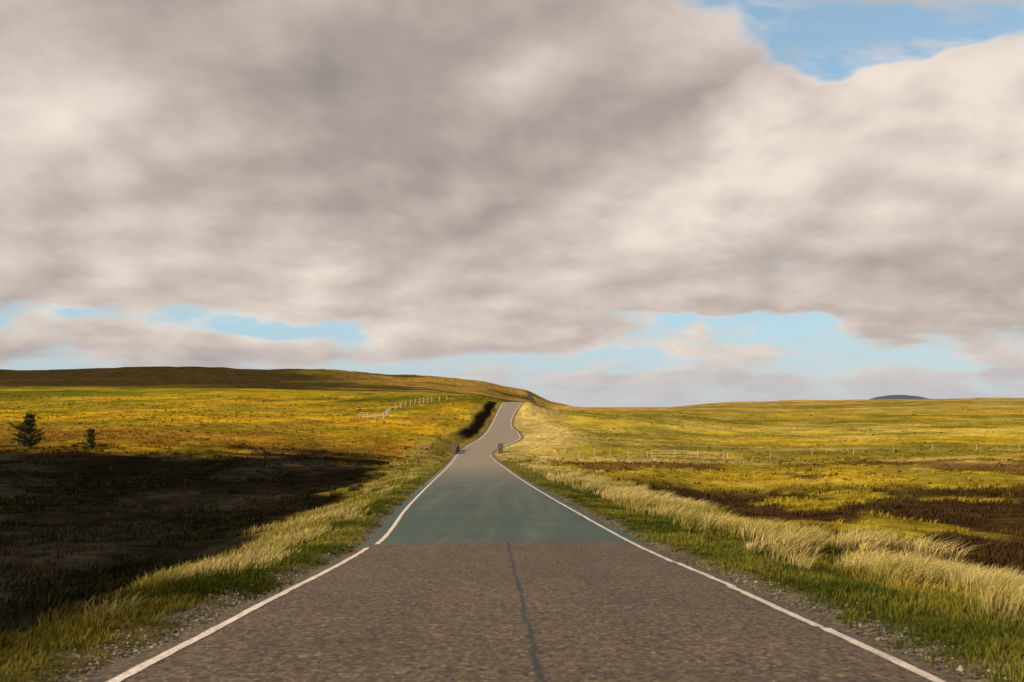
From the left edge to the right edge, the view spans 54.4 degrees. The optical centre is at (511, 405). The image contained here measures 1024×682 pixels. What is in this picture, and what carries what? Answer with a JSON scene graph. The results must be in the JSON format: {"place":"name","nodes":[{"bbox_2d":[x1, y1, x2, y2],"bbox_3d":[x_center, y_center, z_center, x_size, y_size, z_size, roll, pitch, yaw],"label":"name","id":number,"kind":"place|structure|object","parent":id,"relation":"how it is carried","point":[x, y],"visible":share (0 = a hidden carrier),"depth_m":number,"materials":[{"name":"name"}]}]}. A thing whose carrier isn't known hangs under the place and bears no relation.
{"place":"outdoors","nodes":[
{"label":"outdoors","id":0,"kind":"place"},
{"bbox_2d":[0,366,1023,681],"bbox_3d":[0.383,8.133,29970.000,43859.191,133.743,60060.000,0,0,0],"label":"moorland ground","id":1,"kind":"structure","parent":0,"point":[224,384],"depth_m":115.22,"materials":[{"name":"yellow plant"}]},
{"bbox_2d":[8,412,45,446],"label":"pine tree","id":2,"kind":"object","parent":1,"relation":"on","point":[26,433],"visible":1,"depth_m":95.80,"materials":[{"name":"green plant"}]},
{"bbox_2d":[82,428,98,448],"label":"pine tree","id":3,"kind":"object","parent":1,"relation":"on","point":[91,439],"visible":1,"depth_m":95.92,"materials":[{"name":"green plant"}]},
{"bbox_2d":[359,412,382,418],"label":"wooden fence","id":4,"kind":"object","parent":1,"relation":"on","point":[375,415],"visible":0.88,"depth_m":219.03,"materials":[{"name":"brown wood"}]},
{"bbox_2d":[383,396,439,418],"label":"wire fence","id":5,"kind":"object","parent":1,"relation":"on","point":[386,412],"visible":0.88,"depth_m":267.65,"materials":[{"name":"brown wood"}]},
{"bbox_2d":[450,442,459,453],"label":"stone bridge parapet","id":6,"kind":"structure","parent":1,"relation":"on","point":[455,447],"depth_m":151.63,"materials":[{"name":"grey stone"}]},
{"bbox_2d":[498,443,502,453],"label":"stone bridge parapet","id":7,"kind":"structure","parent":1,"relation":"on","point":[500,448],"depth_m":151.61,"materials":[{"name":"grey stone"}]},
{"bbox_2d":[0,443,1023,681],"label":"verge grass","id":8,"kind":"structure","parent":1,"relation":"on","point":[291,537],"depth_m":16.68,"materials":[{"name":"yellow plant"}]},
{"bbox_2d":[12,481,1017,681],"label":"gravel","id":9,"kind":"structure","parent":1,"relation":"on","point":[960,667],"depth_m":8.43,"materials":[{"name":"grey gravel"}]},
{"bbox_2d":[526,439,647,457],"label":"wire fence","id":10,"kind":"object","parent":1,"relation":"on","point":[610,451],"visible":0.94,"depth_m":148.95,"materials":[{"name":"brown wood"}]},
{"bbox_2d":[651,450,723,458],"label":"wooden fence","id":11,"kind":"object","parent":1,"relation":"on","point":[687,453],"visible":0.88,"depth_m":131.70,"materials":[{"name":"brown wood"}]},
{"bbox_2d":[727,443,1019,458],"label":"wire fence","id":12,"kind":"object","parent":1,"relation":"on","point":[976,446],"visible":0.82,"depth_m":140.38,"materials":[{"name":"brown wood"}]},
{"bbox_2d":[0,0,1023,406],"label":"sky","id":13,"kind":"structure","parent":0,"point":[577,203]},
{"bbox_2d":[84,402,961,681],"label":"road","id":14,"kind":"structure","parent":0,"point":[478,564],"depth_m":9.24,"materials":[{"name":"grey asphalt"}]},
{"bbox_2d":[107,402,945,681],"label":"road edge line","id":15,"kind":"object","parent":14,"relation":"on","point":[169,652],"visible":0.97,"depth_m":9.51,"materials":[{"name":"white paint"}]},
{"bbox_2d":[868,395,928,399],"bbox_3d":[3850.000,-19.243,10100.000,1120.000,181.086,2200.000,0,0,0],"label":"distant hill","id":16,"kind":"structure","parent":0,"point":[891,397],"depth_m":9653.60,"materials":[{"name":"blue"}]}
]}

